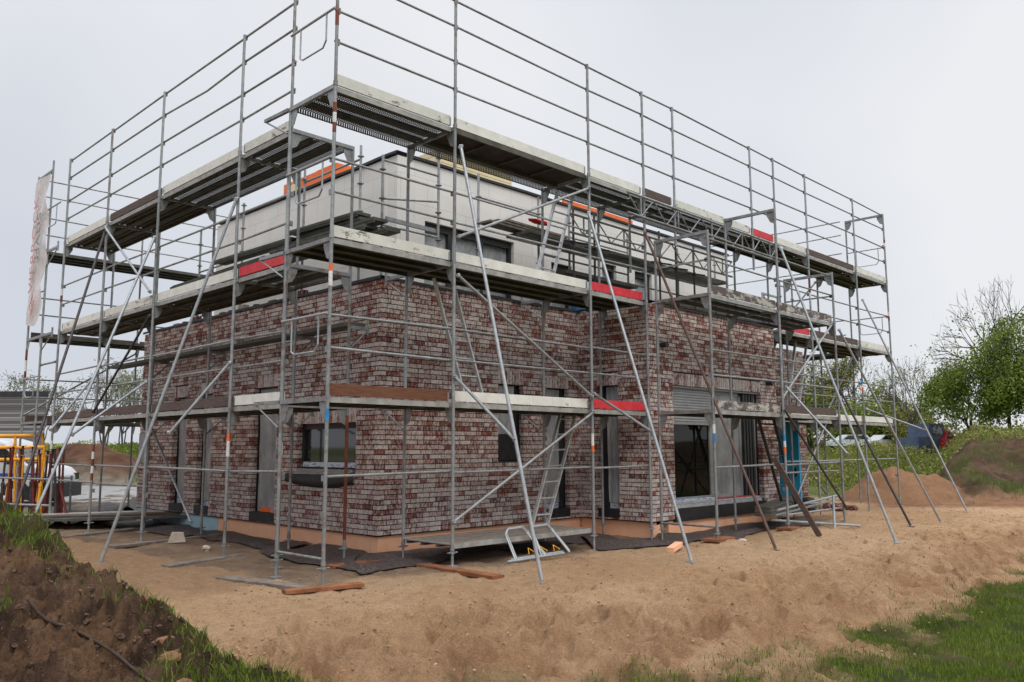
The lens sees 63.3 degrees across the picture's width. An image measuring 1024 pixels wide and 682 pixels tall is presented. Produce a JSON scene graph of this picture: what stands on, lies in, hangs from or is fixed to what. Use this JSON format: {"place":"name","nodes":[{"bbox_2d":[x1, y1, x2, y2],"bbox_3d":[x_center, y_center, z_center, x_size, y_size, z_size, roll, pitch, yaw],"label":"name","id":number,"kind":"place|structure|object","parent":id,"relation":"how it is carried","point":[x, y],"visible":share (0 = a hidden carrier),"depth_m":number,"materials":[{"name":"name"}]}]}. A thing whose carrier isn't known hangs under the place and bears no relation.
{"place":"outdoors","nodes":[
{"label":"outdoors","id":0,"kind":"place"},
{"bbox_2d":[64,485,136,502],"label":"road","id":1,"kind":"structure","parent":0,"point":[106,490],"depth_m":29.93,"materials":[{"name":"asphalt"}]},
{"bbox_2d":[0,438,81,503],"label":"van","id":2,"kind":"object","parent":1,"relation":"on","point":[69,471],"visible":0.27,"depth_m":24.21,"materials":[{"name":"white paint"}]},
{"bbox_2d":[0,501,338,681],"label":"grass","id":3,"kind":"structure","parent":0,"point":[212,646],"depth_m":3.88,"materials":[{"name":"plant"}]},
{"bbox_2d":[0,435,1023,681],"bbox_3d":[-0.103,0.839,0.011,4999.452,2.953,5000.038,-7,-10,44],"label":"ground","id":4,"kind":"structure","parent":0,"point":[542,617],"depth_m":8.98,"materials":[{"name":"sand"}]},
{"bbox_2d":[1,370,42,390],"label":"bare tree","id":5,"kind":"object","parent":4,"relation":"on","point":[15,381],"visible":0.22,"depth_m":75.82,"materials":[{"name":"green plant"}]},
{"bbox_2d":[0,391,48,445],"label":"neighbour bungalow","id":6,"kind":"object","parent":4,"relation":"on","point":[10,408],"visible":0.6,"depth_m":30.93,"materials":[{"name":"grey brick"}]},
{"bbox_2d":[0,446,72,526],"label":"prop rack","id":7,"kind":"object","parent":4,"relation":"on","point":[34,483],"visible":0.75,"depth_m":17.95,"materials":[{"name":"yellow metal"}]},
{"bbox_2d":[20,375,82,438],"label":"bare tree","id":8,"kind":"object","parent":4,"relation":"on","point":[60,405],"visible":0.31,"depth_m":74.72,"materials":[{"name":"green plant"}]},
{"bbox_2d":[58,483,70,525],"bbox_3d":[-9.616,3.514,17.852,0.592,0.922,0.060,-5,-9,33],"label":"steel prop","id":9,"kind":"object","parent":4,"relation":"on","point":[63,501],"visible":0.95,"depth_m":17.86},
{"bbox_2d":[27,598,153,681],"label":"root","id":10,"kind":"object","parent":4,"relation":"on","point":[83,634],"visible":0.9,"depth_m":3.74,"materials":[{"name":"brown wood"}]},
{"bbox_2d":[45,442,138,457],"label":"weeds","id":11,"kind":"object","parent":4,"relation":"on","point":[109,446],"visible":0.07,"depth_m":53.91,"materials":[{"name":"green plant"}]},
{"bbox_2d":[46,440,138,447],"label":"hedge","id":12,"kind":"object","parent":4,"relation":"on","point":[82,441],"visible":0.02,"depth_m":88.58,"materials":[{"name":"green plant"}]},
{"bbox_2d":[50,497,137,524],"bbox_3d":[-9.758,4.102,20.286,1.799,0.319,5.072,0,-7,-3],"label":"drainage mat","id":13,"kind":"object","parent":4,"relation":"on","point":[107,506],"visible":0.38,"depth_m":19.78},
{"bbox_2d":[61,528,136,537],"bbox_3d":[-7.962,3.706,16.034,0.180,0.042,1.701,-3,-8,20],"label":"wooden board","id":14,"kind":"object","parent":4,"relation":"on","point":[104,532],"visible":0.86,"depth_m":15.95,"materials":[{"name":"grey wood"}]},
{"bbox_2d":[31,511,166,515],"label":"scaffold plank","id":15,"kind":"object","parent":4,"relation":"on","point":[105,513],"visible":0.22,"depth_m":17.59,"materials":[{"name":"grey wood"}]},
{"bbox_2d":[25,510,164,514],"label":"scaffold plank","id":16,"kind":"object","parent":15,"relation":"on","point":[101,512],"visible":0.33,"depth_m":17.75,"materials":[{"name":"metal"}]},
{"bbox_2d":[64,359,142,444],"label":"bare tree","id":17,"kind":"object","parent":4,"relation":"on","point":[109,429],"visible":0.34,"depth_m":77.88,"materials":[{"name":"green plant"}]},
{"bbox_2d":[72,355,142,444],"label":"bare tree","id":18,"kind":"object","parent":4,"relation":"on","point":[130,388],"visible":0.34,"depth_m":71.19,"materials":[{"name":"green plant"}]},
{"bbox_2d":[43,515,187,521],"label":"scaffold plank","id":19,"kind":"object","parent":4,"relation":"on","point":[113,518],"visible":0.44,"depth_m":17.00,"materials":[{"name":"metal"}]},
{"bbox_2d":[41,512,179,517],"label":"scaffold plank","id":20,"kind":"object","parent":19,"relation":"on","point":[105,515],"visible":0.44,"depth_m":17.26,"materials":[{"name":"metal"}]},
{"bbox_2d":[16,160,227,513],"bbox_3d":[-5.958,0.541,24.397,2.182,8.497,14.460,-7,-10,44],"label":"scaffold","id":21,"kind":"object","parent":4,"relation":"on","point":[55,257],"visible":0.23,"depth_m":20.54,"materials":[{"name":"metal"}]},
{"bbox_2d":[26,173,50,325],"bbox_3d":[-11.331,-2.157,19.854,1.050,3.610,0.141,-7,-10,44],"label":"banner","id":22,"kind":"object","parent":21,"relation":"hanging from","point":[38,262],"visible":1,"depth_m":19.80,"materials":[{"name":"fabric"}]},
{"bbox_2d":[0,502,271,681],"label":"soil crumbs","id":23,"kind":"object","parent":4,"relation":"on","point":[120,636],"visible":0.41,"depth_m":3.91,"materials":[{"name":"soil"}]},
{"bbox_2d":[108,534,221,548],"bbox_3d":[-5.989,3.481,14.490,0.180,0.042,2.159,-5,-9,31],"label":"wooden board","id":24,"kind":"object","parent":4,"relation":"on","point":[142,543],"visible":0.64,"depth_m":14.05,"materials":[{"name":"grey wood"}]},
{"bbox_2d":[157,650,180,663],"bbox_3d":[-1.497,1.387,3.634,0.090,0.059,0.093,0,-7,0],"label":"clay clod","id":25,"kind":"object","parent":4,"relation":"on","point":[172,653],"visible":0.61,"depth_m":3.61,"materials":[{"name":"soil"}]},
{"bbox_2d":[168,532,185,542],"bbox_3d":[-5.800,3.395,14.385,0.310,0.170,0.159,4,-8,-29],"label":"plaster lump","id":26,"kind":"object","parent":4,"relation":"on","point":[176,537],"visible":1,"depth_m":14.32,"materials":[{"name":"concrete"}]},
{"bbox_2d":[14,0,368,567],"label":"side scaffold","id":27,"kind":"object","parent":4,"relation":"on","point":[143,218],"visible":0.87,"depth_m":14.44,"materials":[{"name":"metal"}]},
{"bbox_2d":[170,259,258,288],"bbox_3d":[-6.087,-1.330,17.243,0.300,0.110,4.203,7,-10,-44],"label":"scaffold plank","id":28,"kind":"object","parent":27,"relation":"on","point":[228,269],"visible":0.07,"depth_m":16.87,"materials":[{"name":"wood"}]},
{"bbox_2d":[237,231,374,276],"bbox_3d":[-4.484,-1.444,15.523,6.100,0.110,0.300,-7,-10,44],"label":"scaffold plank","id":29,"kind":"object","parent":27,"relation":"on","point":[294,258],"visible":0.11,"depth_m":14.99,"materials":[{"name":"metal"}]},
{"bbox_2d":[222,227,400,282],"bbox_3d":[-4.125,-1.524,15.614,6.102,0.110,0.300,-7,-10,44],"label":"scaffold plank","id":30,"kind":"object","parent":29,"relation":"on","point":[386,231],"visible":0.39,"depth_m":13.60,"materials":[{"name":"metal"}]},
{"bbox_2d":[269,223,377,253],"bbox_3d":[-3.384,-1.746,14.679,2.904,0.110,0.300,-7,-10,43],"label":"scaffold plank","id":31,"kind":"object","parent":30,"relation":"on","point":[364,227],"visible":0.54,"depth_m":14.40,"materials":[{"name":"wood"}]},
{"bbox_2d":[277,216,387,248],"bbox_3d":[-3.220,-1.842,14.642,3.001,0.110,0.311,-7,-10,44],"label":"scaffold plank","id":32,"kind":"object","parent":31,"relation":"on","point":[374,221],"visible":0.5,"depth_m":13.81,"materials":[{"name":"wood"}]},
{"bbox_2d":[214,237,295,265],"bbox_3d":[-5.043,-1.729,16.355,3.003,0.110,0.300,-7,-10,43],"label":"scaffold plank","id":33,"kind":"object","parent":32,"relation":"on","point":[252,253],"visible":0.64,"depth_m":16.31,"materials":[{"name":"wood"}]},
{"bbox_2d":[296,217,365,238],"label":"scaffold plank","id":34,"kind":"object","parent":32,"relation":"on","point":[356,219],"visible":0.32,"depth_m":14.55,"materials":[{"name":"wood"}]},
{"bbox_2d":[289,211,370,235],"bbox_3d":[-3.272,-2.037,14.689,2.107,0.110,0.300,-7,-10,42],"label":"scaffold plank","id":35,"kind":"object","parent":34,"relation":"on","point":[310,228],"visible":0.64,"depth_m":14.54,"materials":[{"name":"wood"}]},
{"bbox_2d":[161,553,244,567],"bbox_3d":[-4.477,3.200,12.102,0.200,0.050,1.342,-4,-8,30],"label":"wooden board","id":36,"kind":"object","parent":4,"relation":"on","point":[185,563],"visible":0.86,"depth_m":11.92,"materials":[{"name":"grey wood"}]},
{"bbox_2d":[101,520,311,549],"bbox_3d":[-6.100,3.649,15.818,7.262,0.128,0.950,-7,-10,44],"label":"drainage mat","id":37,"kind":"object","parent":4,"relation":"on","point":[165,528],"visible":0.88,"depth_m":15.65,"materials":[{"name":"plastic"}]},
{"bbox_2d":[216,575,312,588],"bbox_3d":[-3.006,2.911,10.003,1.561,0.060,0.200,-5,-9,35],"label":"wooden board","id":38,"kind":"object","parent":4,"relation":"on","point":[270,583],"visible":0.71,"depth_m":9.96,"materials":[{"name":"grey wood"}]},
{"bbox_2d":[282,582,364,594],"bbox_3d":[-2.157,2.832,9.531,0.927,0.044,0.160,4,-9,-31],"label":"wooden board","id":39,"kind":"object","parent":4,"relation":"on","point":[297,590],"visible":1,"depth_m":9.47,"materials":[{"name":"brown wood"}]},
{"bbox_2d":[325,560,378,568],"bbox_3d":[-1.923,3.166,11.974,0.220,0.040,1.701,-7,-10,42],"label":"wooden board","id":40,"kind":"object","parent":4,"relation":"on","point":[335,566],"visible":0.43,"depth_m":11.45,"materials":[{"name":"brown wood"}]},
{"bbox_2d":[259,532,618,573],"bbox_3d":[-0.933,3.335,13.698,3.146,0.168,5.644,-7,-10,44],"label":"drainage mat","id":41,"kind":"object","parent":4,"relation":"on","point":[387,559],"visible":0.75,"depth_m":12.44,"materials":[{"name":"plastic"}]},
{"bbox_2d":[417,563,503,579],"bbox_3d":[-0.699,3.004,10.856,0.200,0.057,1.583,6,-10,-42],"label":"wooden board","id":42,"kind":"object","parent":4,"relation":"on","point":[473,573],"visible":1,"depth_m":10.72,"materials":[{"name":"brown wood"}]},
{"bbox_2d":[136,150,808,552],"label":"brick house","id":43,"kind":"structure","parent":4,"relation":"on","point":[374,502],"depth_m":15.40,"materials":[{"name":"red brick"}]},
{"bbox_2d":[168,398,187,511],"bbox_3d":[-6.976,2.393,17.659,0.660,2.384,0.262,-7,-10,44],"label":"window","id":44,"kind":"structure","parent":43,"relation":"in","point":[177,506],"depth_m":17.67,"materials":[{"name":"grey glass"}]},
{"bbox_2d":[193,394,213,514],"bbox_3d":[-6.143,2.277,16.845,0.620,2.404,0.262,-7,-10,44],"label":"window","id":45,"kind":"structure","parent":43,"relation":"in","point":[196,508],"depth_m":16.81,"materials":[{"name":"grey glass"}]},
{"bbox_2d":[249,387,277,522],"bbox_3d":[-4.427,2.053,15.168,0.880,2.414,0.262,-7,-10,44],"label":"window","id":46,"kind":"structure","parent":43,"relation":"in","point":[268,432],"depth_m":15.18,"materials":[{"name":"grey glass"}]},
{"bbox_2d":[284,172,315,194],"bbox_3d":[-4.262,-3.204,18.314,1.350,0.560,0.955,-7,-10,44],"label":"insulation pack","id":47,"kind":"object","parent":43,"relation":"on","point":[310,176],"visible":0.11,"depth_m":17.83,"materials":[{"name":"orange plastic"}]},
{"bbox_2d":[284,422,356,487],"bbox_3d":[-3.148,1.905,13.838,2.060,1.064,0.230,-7,-10,44],"label":"window","id":48,"kind":"structure","parent":43,"relation":"in","point":[313,435],"depth_m":13.81,"materials":[{"name":"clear glass"}]},
{"bbox_2d":[316,162,350,182],"bbox_3d":[-3.565,-3.305,17.461,0.750,0.540,0.800,-7,-10,44],"label":"insulation pack","id":49,"kind":"object","parent":43,"relation":"on","point":[326,169],"visible":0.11,"depth_m":17.14,"materials":[{"name":"orange plastic"}]},
{"bbox_2d":[196,145,725,315],"bbox_3d":[-0.412,-1.658,17.159,12.656,3.000,6.094,1,-7,-11],"label":"terrace scaffold","id":50,"kind":"object","parent":43,"relation":"on","point":[535,235],"visible":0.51,"depth_m":16.46,"materials":[{"name":"metal"}]},
{"bbox_2d":[480,219,526,232],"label":"timber plank","id":51,"kind":"object","parent":50,"relation":"on","point":[508,227],"visible":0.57,"depth_m":15.54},
{"bbox_2d":[495,219,559,236],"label":"timber plank","id":52,"kind":"object","parent":51,"relation":"on","point":[516,225],"visible":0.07,"depth_m":15.67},
{"bbox_2d":[507,219,567,238],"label":"timber plank","id":53,"kind":"object","parent":52,"relation":"on","point":[532,227],"visible":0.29,"depth_m":15.98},
{"bbox_2d":[418,151,511,185],"bbox_3d":[-1.050,-3.323,17.270,0.900,0.615,2.060,-7,-10,44],"label":"timber stack","id":54,"kind":"object","parent":43,"relation":"on","point":[473,171],"visible":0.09,"depth_m":16.91,"materials":[{"name":"beige wood"}]},
{"bbox_2d":[424,222,510,298],"bbox_3d":[-0.863,-1.203,15.906,0.100,1.762,2.310,-7,-10,44],"label":"upper window","id":55,"kind":"structure","parent":43,"relation":"in","point":[493,249],"depth_m":16.02,"materials":[{"name":"glass"}]},
{"bbox_2d":[497,384,519,460],"bbox_3d":[-0.135,1.465,14.876,0.165,1.364,0.650,-7,-10,44],"label":"window","id":56,"kind":"structure","parent":43,"relation":"in","point":[506,447],"depth_m":14.80,"materials":[{"name":"black glass"}]},
{"bbox_2d":[546,388,570,517],"bbox_3d":[0.786,2.093,15.666,0.262,2.394,0.630,-7,-10,44],"label":"window","id":57,"kind":"structure","parent":43,"relation":"in","point":[559,510],"depth_m":15.67,"materials":[{"name":"black glass"}]},
{"bbox_2d":[551,263,568,308],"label":"upper window","id":58,"kind":"structure","parent":43,"relation":"in","point":[559,267],"depth_m":17.82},
{"bbox_2d":[562,200,632,223],"bbox_3d":[2.069,-3.002,19.749,0.070,0.210,2.600,-7,-10,44],"label":"orange barrier board","id":59,"kind":"object","parent":43,"relation":"on","point":[595,210],"visible":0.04,"depth_m":19.65,"materials":[{"name":"plastic"}]},
{"bbox_2d":[602,265,613,294],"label":"upper window","id":60,"kind":"structure","parent":43,"relation":"in","point":[611,274],"depth_m":19.10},
{"bbox_2d":[598,385,620,517],"bbox_3d":[1.884,2.062,15.645,0.500,2.444,0.262,-7,-10,44],"label":"window","id":61,"kind":"structure","parent":43,"relation":"in","point":[611,440],"depth_m":15.64,"materials":[{"name":"grey glass"}]},
{"bbox_2d":[635,272,649,300],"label":"upper window","id":62,"kind":"structure","parent":43,"relation":"in","point":[639,277],"depth_m":20.02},
{"bbox_2d":[672,385,761,507],"bbox_3d":[4.105,2.113,16.689,0.240,2.276,3.360,-7,-10,44],"label":"sliding door","id":63,"kind":"structure","parent":43,"relation":"in","point":[693,436],"depth_m":16.51,"materials":[{"name":"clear glass"}]},
{"bbox_2d":[778,424,801,510],"bbox_3d":[6.869,3.100,20.650,0.600,2.190,0.105,-7,-10,44],"label":"site door","id":64,"kind":"structure","parent":43,"relation":"in","point":[796,455],"depth_m":20.56,"materials":[{"name":"blue plastic"}]},
{"bbox_2d":[48,428,1023,484],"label":"grass","id":65,"kind":"structure","parent":4,"relation":"on","point":[887,464],"depth_m":43.11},
{"bbox_2d":[505,523,569,562],"bbox_3d":[0.310,2.969,12.296,0.464,0.444,1.497,-7,-10,44],"label":"guard frame stack","id":66,"kind":"object","parent":4,"relation":"on","point":[542,554],"visible":0.91,"depth_m":12.23,"materials":[{"name":"silver metal"}]},
{"bbox_2d":[188,504,1020,681],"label":"grit","id":67,"kind":"object","parent":4,"relation":"on","point":[510,635],"visible":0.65,"depth_m":9.70,"materials":[{"name":"gravel"}]},
{"bbox_2d":[254,0,969,584],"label":"front scaffold","id":68,"kind":"object","parent":4,"relation":"on","point":[466,144],"visible":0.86,"depth_m":13.03,"materials":[{"name":"metal"}]},
{"bbox_2d":[432,278,485,403],"bbox_3d":[-0.815,0.026,12.979,0.060,1.910,1.106,-7,-10,44],"label":"ladder","id":69,"kind":"object","parent":68,"relation":"on","point":[446,322],"visible":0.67,"depth_m":12.95,"materials":[{"name":"metal"}]},
{"bbox_2d":[533,191,573,282],"bbox_3d":[0.732,-1.762,14.794,0.060,1.909,1.126,-7,-10,44],"label":"ladder","id":70,"kind":"object","parent":68,"relation":"on","point":[560,242],"visible":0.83,"depth_m":14.83,"materials":[{"name":"metal"}]},
{"bbox_2d":[532,415,576,524],"bbox_3d":[0.735,2.165,14.285,0.060,1.911,1.186,-7,-10,44],"label":"ladder","id":71,"kind":"object","parent":68,"relation":"on","point":[547,465],"visible":0.92,"depth_m":14.23,"materials":[{"name":"metal"}]},
{"bbox_2d":[787,340,807,405],"bbox_3d":[6.924,0.930,20.200,0.060,1.910,1.276,-7,-10,44],"label":"ladder","id":72,"kind":"object","parent":68,"relation":"on","point":[792,364],"visible":0.59,"depth_m":20.26,"materials":[{"name":"metal"}]},
{"bbox_2d":[219,522,1023,681],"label":"sand clods","id":73,"kind":"object","parent":4,"relation":"on","point":[392,668],"visible":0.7,"depth_m":8.41,"materials":[{"name":"sand"}]},
{"bbox_2d":[667,541,682,551],"bbox_3d":[2.576,3.259,13.152,0.120,0.124,0.422,-4,-8,30],"label":"foam offcut","id":74,"kind":"object","parent":4,"relation":"on","point":[675,546],"visible":1,"depth_m":13.08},
{"bbox_2d":[581,516,820,549],"bbox_3d":[4.003,3.651,16.173,2.019,0.144,7.853,-7,-10,42],"label":"drainage mat","id":75,"kind":"object","parent":4,"relation":"on","point":[742,530],"visible":0.69,"depth_m":14.68,"materials":[{"name":"plastic"}]},
{"bbox_2d":[701,536,735,541],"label":"wooden board","id":76,"kind":"object","parent":4,"relation":"on","point":[715,539],"visible":1,"depth_m":13.63,"materials":[{"name":"brown wood"}]},
{"bbox_2d":[711,221,851,493],"bbox_3d":[4.182,0.833,26.262,11.410,8.288,5.032,-7,-10,44],"label":"side scaffold","id":77,"kind":"object","parent":4,"relation":"on","point":[827,356],"visible":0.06,"depth_m":23.94,"materials":[{"name":"metal"}]},
{"bbox_2d":[772,457,821,536],"bbox_3d":[5.150,2.815,15.038,0.822,1.430,0.065,-3,-8,23],"label":"leaning plank","id":78,"kind":"object","parent":4,"relation":"on","point":[797,498],"visible":1,"depth_m":15.02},
{"bbox_2d":[654,208,943,543],"bbox_3d":[6.189,0.621,16.616,3.459,6.294,7.740,-7,-10,44],"label":"projecting scaffold","id":79,"kind":"object","parent":4,"relation":"on","point":[770,316],"visible":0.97,"depth_m":15.87,"materials":[{"name":"metal"}]},
{"bbox_2d":[755,506,798,516],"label":"steel plank","id":80,"kind":"object","parent":79,"relation":"on","point":[768,514],"visible":0.29,"depth_m":15.69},
{"bbox_2d":[755,502,793,512],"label":"steel plank","id":81,"kind":"object","parent":80,"relation":"on","point":[772,510],"visible":0.43,"depth_m":15.86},
{"bbox_2d":[755,496,792,508],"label":"steel plank","id":82,"kind":"object","parent":81,"relation":"on","point":[774,503],"visible":0.86,"depth_m":16.52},
{"bbox_2d":[757,419,797,508],"bbox_3d":[5.468,2.548,17.063,0.060,1.912,1.545,-7,-10,44],"label":"ladder","id":83,"kind":"object","parent":79,"relation":"attached to","point":[769,455],"visible":0.81,"depth_m":16.95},
{"bbox_2d":[774,498,838,516],"bbox_3d":[6.276,3.486,17.515,0.049,0.137,4.350,-5,-9,36],"label":"loose tube","id":84,"kind":"object","parent":4,"relation":"on","point":[798,509],"visible":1,"depth_m":17.38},
{"bbox_2d":[776,494,836,510],"bbox_3d":[6.241,3.360,17.353,0.049,0.127,4.251,-5,-9,35],"label":"loose tube","id":85,"kind":"object","parent":4,"relation":"on","point":[796,505],"visible":0.67,"depth_m":17.19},
{"bbox_2d":[770,519,860,526],"bbox_3d":[5.949,3.556,16.239,2.223,0.236,0.049,3,-8,-23],"label":"loose tube","id":86,"kind":"object","parent":4,"relation":"on","point":[821,523],"visible":0.96,"depth_m":16.25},
{"bbox_2d":[803,379,832,438],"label":"leafy tree","id":87,"kind":"object","parent":4,"relation":"on","point":[810,398],"visible":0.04,"depth_m":96.69,"materials":[{"name":"green plant"}]},
{"bbox_2d":[804,351,846,449],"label":"leafy tree","id":88,"kind":"object","parent":4,"relation":"on","point":[808,432],"visible":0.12,"depth_m":99.08,"materials":[{"name":"green plant"}]},
{"bbox_2d":[826,435,871,448],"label":"parked car","id":89,"kind":"object","parent":4,"relation":"on","point":[847,438],"visible":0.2,"depth_m":87.03,"materials":[{"name":"silver metal"}]},
{"bbox_2d":[806,345,898,431],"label":"leafy tree","id":90,"kind":"object","parent":4,"relation":"on","point":[841,372],"visible":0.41,"depth_m":99.23,"materials":[{"name":"green plant"}]},
{"bbox_2d":[823,388,898,447],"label":"leafy tree","id":91,"kind":"object","parent":4,"relation":"on","point":[871,431],"visible":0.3,"depth_m":91.20,"materials":[{"name":"green plant"}]},
{"bbox_2d":[864,435,894,445],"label":"parked car","id":92,"kind":"object","parent":4,"relation":"on","point":[880,438],"visible":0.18,"depth_m":86.53,"materials":[{"name":"white paint"}]},
{"bbox_2d":[861,375,913,416],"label":"leafy tree","id":93,"kind":"object","parent":4,"relation":"on","point":[876,392],"visible":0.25,"depth_m":97.05,"materials":[{"name":"green plant"}]},
{"bbox_2d":[862,352,929,424],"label":"bare tree","id":94,"kind":"object","parent":4,"relation":"on","point":[919,371],"visible":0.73,"depth_m":75.26,"materials":[{"name":"green plant"}]},
{"bbox_2d":[877,397,940,442],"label":"leafy tree","id":95,"kind":"object","parent":4,"relation":"on","point":[902,428],"visible":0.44,"depth_m":85.73,"materials":[{"name":"green plant"}]},
{"bbox_2d":[807,423,1023,491],"bbox_3d":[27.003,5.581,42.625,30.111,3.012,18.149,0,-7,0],"label":"weeds","id":96,"kind":"object","parent":4,"relation":"on","point":[892,450],"visible":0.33,"depth_m":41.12,"materials":[{"name":"green plant"}]},
{"bbox_2d":[807,415,1023,450],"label":"hedge","id":97,"kind":"object","parent":4,"relation":"on","point":[821,445],"visible":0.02,"depth_m":107.25,"materials":[{"name":"green plant"}]},
{"bbox_2d":[897,423,944,453],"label":"truck","id":98,"kind":"object","parent":4,"relation":"on","point":[919,438],"visible":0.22,"depth_m":60.99,"materials":[{"name":"blue metal"}]},
{"bbox_2d":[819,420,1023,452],"bbox_3d":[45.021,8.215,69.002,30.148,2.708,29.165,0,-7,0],"label":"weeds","id":99,"kind":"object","parent":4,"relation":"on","point":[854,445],"visible":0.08,"depth_m":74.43,"materials":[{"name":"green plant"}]},
{"bbox_2d":[930,430,955,453],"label":"van","id":100,"kind":"object","parent":4,"relation":"on","point":[948,435],"visible":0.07,"depth_m":61.40,"materials":[{"name":"red metal"}]},
{"bbox_2d":[909,348,1021,433],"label":"leafy tree","id":101,"kind":"object","parent":4,"relation":"on","point":[930,387],"visible":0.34,"depth_m":61.20,"materials":[{"name":"green plant"}]},
{"bbox_2d":[911,277,1023,431],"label":"leafy tree","id":102,"kind":"object","parent":4,"relation":"on","point":[999,335],"visible":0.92,"depth_m":56.37,"materials":[{"name":"green plant"}]},
{"bbox_2d":[929,335,1023,426],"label":"leafy tree","id":103,"kind":"object","parent":4,"relation":"on","point":[1017,404],"visible":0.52,"depth_m":56.23,"materials":[{"name":"green plant"}]},
{"bbox_3d":[-12.491,3.812,18.974,2.199,0.572,2.186,-7,-10,44],"label":"pallet load","id":104,"kind":"object","parent":4,"relation":"on","visible":0},
{"bbox_2d":[0,433,44,501],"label":"barrier frame","id":105,"kind":"object","parent":104,"relation":"on","point":[15,436],"visible":0.52,"depth_m":19.44,"materials":[{"name":"yellow metal"}]},
{"bbox_2d":[0,444,46,500],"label":"barrier frame","id":106,"kind":"object","parent":104,"relation":"on","point":[43,447],"visible":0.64,"depth_m":18.81,"materials":[{"name":"yellow metal"}]},
{"bbox_2d":[0,0,1023,445],"label":"sky","id":107,"kind":"structure","parent":0,"point":[910,111],"materials":[{"name":"white"}]},
{"bbox_2d":[581,555,1023,681],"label":"grass","id":108,"kind":"structure","parent":0,"point":[984,668],"depth_m":8.39,"materials":[{"name":"plant"}]},
{"bbox_2d":[912,436,1023,504],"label":"grass","id":109,"kind":"structure","parent":0,"point":[988,476],"depth_m":25.77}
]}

